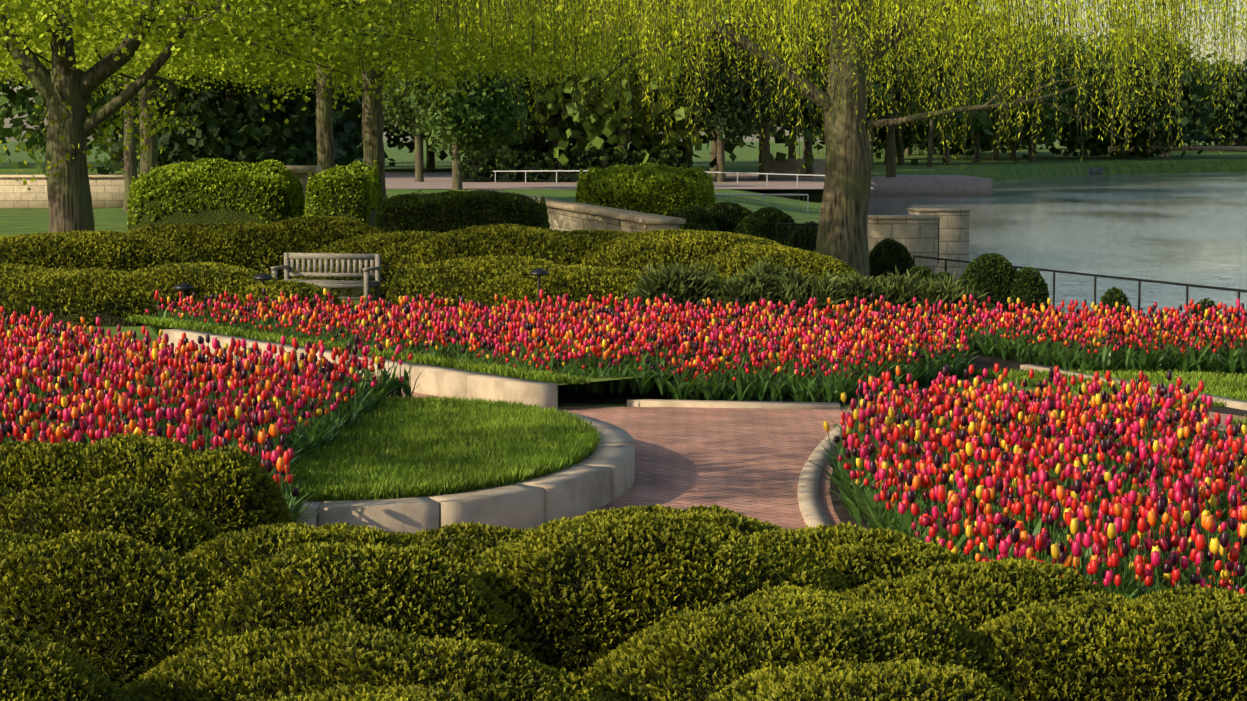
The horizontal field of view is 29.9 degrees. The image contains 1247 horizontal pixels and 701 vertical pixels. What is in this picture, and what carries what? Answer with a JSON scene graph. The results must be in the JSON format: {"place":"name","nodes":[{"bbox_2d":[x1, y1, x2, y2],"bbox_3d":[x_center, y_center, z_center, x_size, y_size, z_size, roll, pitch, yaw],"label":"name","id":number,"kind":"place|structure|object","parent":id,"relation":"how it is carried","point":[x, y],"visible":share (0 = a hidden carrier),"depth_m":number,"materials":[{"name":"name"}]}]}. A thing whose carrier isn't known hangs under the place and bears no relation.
{"place":"outdoors","nodes":[
{"label":"outdoors","id":0,"kind":"place"},
{"bbox_2d":[285,165,685,232],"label":"garden wall","id":1,"kind":"structure","parent":0,"point":[563,215],"depth_m":51.60,"materials":[{"name":"stone"}]},
{"bbox_2d":[0,137,992,207],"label":"terrace","id":2,"kind":"structure","parent":0,"point":[107,191],"depth_m":147.39,"materials":[{"name":"stone"}]},
{"bbox_2d":[490,170,824,212],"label":"terrace railings","id":3,"kind":"object","parent":2,"relation":"on","point":[720,195],"visible":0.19,"depth_m":133.26,"materials":[{"name":"grey metal"}]},
{"bbox_2d":[0,142,1246,466],"bbox_3d":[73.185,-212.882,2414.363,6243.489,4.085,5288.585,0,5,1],"label":"ground","id":4,"kind":"structure","parent":0,"point":[36,220],"depth_m":242.69,"materials":[{"name":"green plant"}]},
{"bbox_2d":[0,3,316,210],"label":"linden","id":5,"kind":"object","parent":4,"relation":"on","point":[130,162],"visible":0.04,"depth_m":87.80,"materials":[{"name":"green plant"}]},
{"bbox_2d":[173,282,193,299],"bbox_3d":[-6.289,-0.665,33.447,0.292,0.621,0.300,0,5,1],"label":"path light","id":6,"kind":"object","parent":4,"relation":"on","point":[183,286],"visible":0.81,"depth_m":33.34,"materials":[{"name":"brown metal"}]},
{"bbox_2d":[0,0,391,176],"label":"linden","id":7,"kind":"object","parent":4,"relation":"on","point":[151,155],"depth_m":75.66,"materials":[{"name":"green plant"}]},
{"bbox_2d":[0,0,494,232],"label":"linden","id":8,"kind":"object","parent":4,"relation":"on","point":[63,85],"visible":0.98,"depth_m":41.58,"materials":[{"name":"green plant"}]},
{"bbox_2d":[253,273,273,286],"bbox_3d":[-5.174,-0.744,33.615,0.292,0.750,0.300,0,5,1],"label":"path light","id":9,"kind":"object","parent":4,"relation":"on","point":[262,277],"visible":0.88,"depth_m":33.50,"materials":[{"name":"brown metal"}]},
{"bbox_2d":[48,0,579,171],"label":"linden","id":10,"kind":"object","parent":4,"relation":"on","point":[325,144],"visible":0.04,"depth_m":67.56,"materials":[{"name":"green plant"}]},
{"bbox_2d":[270,253,381,307],"bbox_3d":[-4.688,-1.093,36.886,1.635,0.860,0.600,1,5,15],"label":"garden bench","id":11,"kind":"object","parent":4,"relation":"on","point":[366,284],"visible":0.71,"depth_m":36.99,"materials":[{"name":"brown wood"}]},
{"bbox_2d":[48,0,699,193],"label":"linden","id":12,"kind":"object","parent":4,"relation":"on","point":[373,144],"visible":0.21,"depth_m":55.33,"materials":[{"name":"green plant"}]},
{"bbox_2d":[129,0,618,198],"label":"linden","id":13,"kind":"object","parent":4,"relation":"on","point":[454,79],"depth_m":74.90,"materials":[{"name":"green plant"}]},
{"bbox_2d":[126,158,715,231],"bbox_3d":[-4.064,-3.545,56.622,15.625,2.284,5.990,-3,6,-28],"label":"hornbeam hedge","id":14,"kind":"object","parent":4,"relation":"on","point":[202,191],"visible":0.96,"depth_m":53.89,"materials":[{"name":"green plant"}]},
{"bbox_2d":[0,215,861,326],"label":"hedge","id":15,"kind":"object","parent":4,"relation":"on","point":[109,278],"visible":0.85,"depth_m":38.50,"materials":[{"name":"green plant"}]},
{"bbox_2d":[207,310,694,498],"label":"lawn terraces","id":16,"kind":"object","parent":4,"relation":"on","point":[602,378],"visible":0.02,"depth_m":23.58,"materials":[{"name":"green plant"}]},
{"bbox_2d":[124,313,590,383],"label":"lawn","id":17,"kind":"structure","parent":16,"relation":"on","point":[534,374],"depth_m":25.57,"materials":[{"name":"green plant"}]},
{"bbox_2d":[284,394,603,501],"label":"lawn","id":18,"kind":"structure","parent":16,"relation":"on","point":[397,447],"depth_m":17.51,"materials":[{"name":"green plant"}]},
{"bbox_2d":[374,190,549,232],"bbox_3d":[-3.322,-2.498,48.479,3.575,1.650,2.383,0,5,1],"label":"box hedge","id":19,"kind":"object","parent":4,"relation":"on","point":[444,211],"visible":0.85,"depth_m":47.48,"materials":[{"name":"green plant"}]},
{"bbox_2d":[0,0,1002,189],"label":"trees","id":20,"kind":"object","parent":4,"relation":"on","point":[232,128],"visible":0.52,"depth_m":147.05,"materials":[{"name":"green plant"}]},
{"bbox_2d":[529,268,548,305],"bbox_3d":[-1.215,-0.784,33.720,0.292,0.810,0.300,0,5,1],"label":"path light","id":21,"kind":"object","parent":4,"relation":"on","point":[539,272],"visible":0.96,"depth_m":33.64,"materials":[{"name":"brown metal"}]},
{"bbox_2d":[461,133,693,181],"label":"shrubs","id":22,"kind":"object","parent":4,"relation":"on","point":[476,168],"visible":0.5,"depth_m":148.55,"materials":[{"name":"green plant"}]},
{"bbox_2d":[0,432,1246,700],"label":"hedge","id":23,"kind":"object","parent":4,"relation":"on","point":[142,568],"visible":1,"depth_m":9.21,"materials":[{"name":"green plant"}]},
{"bbox_2d":[161,329,1246,533],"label":"kerbs","id":24,"kind":"structure","parent":4,"relation":"on","point":[603,474],"depth_m":17.08,"materials":[{"name":"concrete"}]},
{"bbox_2d":[232,310,1246,557],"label":"bed soil","id":25,"kind":"structure","parent":4,"relation":"on","point":[840,508],"depth_m":23.95,"materials":[{"name":"brown soil"}]},
{"bbox_2d":[0,306,423,523],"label":"tulips","id":26,"kind":"object","parent":25,"relation":"on","point":[270,414],"visible":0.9,"depth_m":18.70,"materials":[{"name":"red plant"}]},
{"bbox_2d":[143,287,1246,402],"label":"tulip bed","id":27,"kind":"object","parent":25,"relation":"on","point":[765,351],"visible":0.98,"depth_m":26.60,"materials":[{"name":"red plant"}]},
{"bbox_2d":[805,363,1246,599],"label":"tulips","id":28,"kind":"object","parent":25,"relation":"on","point":[971,472],"visible":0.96,"depth_m":15.51,"materials":[{"name":"red plant"}]},
{"bbox_2d":[329,0,1246,278],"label":"weeping willow","id":29,"kind":"object","parent":4,"relation":"on","point":[855,54],"visible":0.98,"depth_m":45.19,"materials":[{"name":"green plant"}]},
{"bbox_2d":[623,256,994,324],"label":"perennials","id":30,"kind":"object","parent":4,"relation":"on","point":[679,285],"visible":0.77,"depth_m":32.50,"materials":[{"name":"green plant"}]},
{"bbox_2d":[867,208,970,280],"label":"stone piers","id":31,"kind":"structure","parent":4,"relation":"on","point":[914,231],"depth_m":49.25,"materials":[{"name":"stone"}]},
{"bbox_2d":[776,219,939,262],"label":"pier railings","id":32,"kind":"object","parent":31,"relation":"on","point":[793,224],"visible":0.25,"depth_m":50.14,"materials":[{"name":"grey metal"}]},
{"bbox_2d":[669,201,1222,323],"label":"round shrubs","id":33,"kind":"object","parent":4,"relation":"on","point":[998,278],"visible":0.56,"depth_m":46.92,"materials":[{"name":"green plant"}]},
{"bbox_2d":[756,3,1246,164],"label":"shore trees","id":34,"kind":"object","parent":4,"relation":"on","point":[1203,121],"depth_m":308.97,"materials":[{"name":"green plant"}]},
{"bbox_2d":[913,255,1246,322],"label":"railing","id":35,"kind":"object","parent":4,"relation":"on","point":[1238,291],"visible":0.46,"depth_m":40.69,"materials":[{"name":"grey metal"}]},
{"bbox_2d":[1087,166,1103,174],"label":"shore rocks","id":36,"kind":"object","parent":4,"relation":"on","point":[1092,171],"visible":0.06,"depth_m":290.08,"materials":[{"name":"grey stone"}]},
{"bbox_2d":[969,367,1246,425],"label":"lawn","id":37,"kind":"structure","parent":4,"relation":"on","point":[1219,384],"depth_m":25.32,"materials":[{"name":"green plant"}]},
{"bbox_2d":[0,0,1246,141],"label":"sky","id":38,"kind":"structure","parent":0,"point":[748,139],"materials":[{"name":"white"}]},
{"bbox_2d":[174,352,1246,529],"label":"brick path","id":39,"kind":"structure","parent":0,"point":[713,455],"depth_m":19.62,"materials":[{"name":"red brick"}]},
{"bbox_2d":[606,411,832,520],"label":"path litter","id":40,"kind":"object","parent":39,"relation":"on","point":[762,474],"visible":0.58,"depth_m":17.80,"materials":[{"name":"brown plant"}]},
{"bbox_2d":[868,172,1246,328],"bbox_3d":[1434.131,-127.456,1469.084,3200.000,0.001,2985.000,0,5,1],"label":"pond water","id":41,"kind":"structure","parent":0,"point":[1188,228],"depth_m":108.45,"materials":[{"name":"grey liquid"}]},
{"bbox_2d":[1108,138,1246,156],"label":"bridge","id":42,"kind":"structure","parent":41,"relation":"in","point":[1217,147],"depth_m":330.92,"materials":[{"name":"concrete"}]}
]}

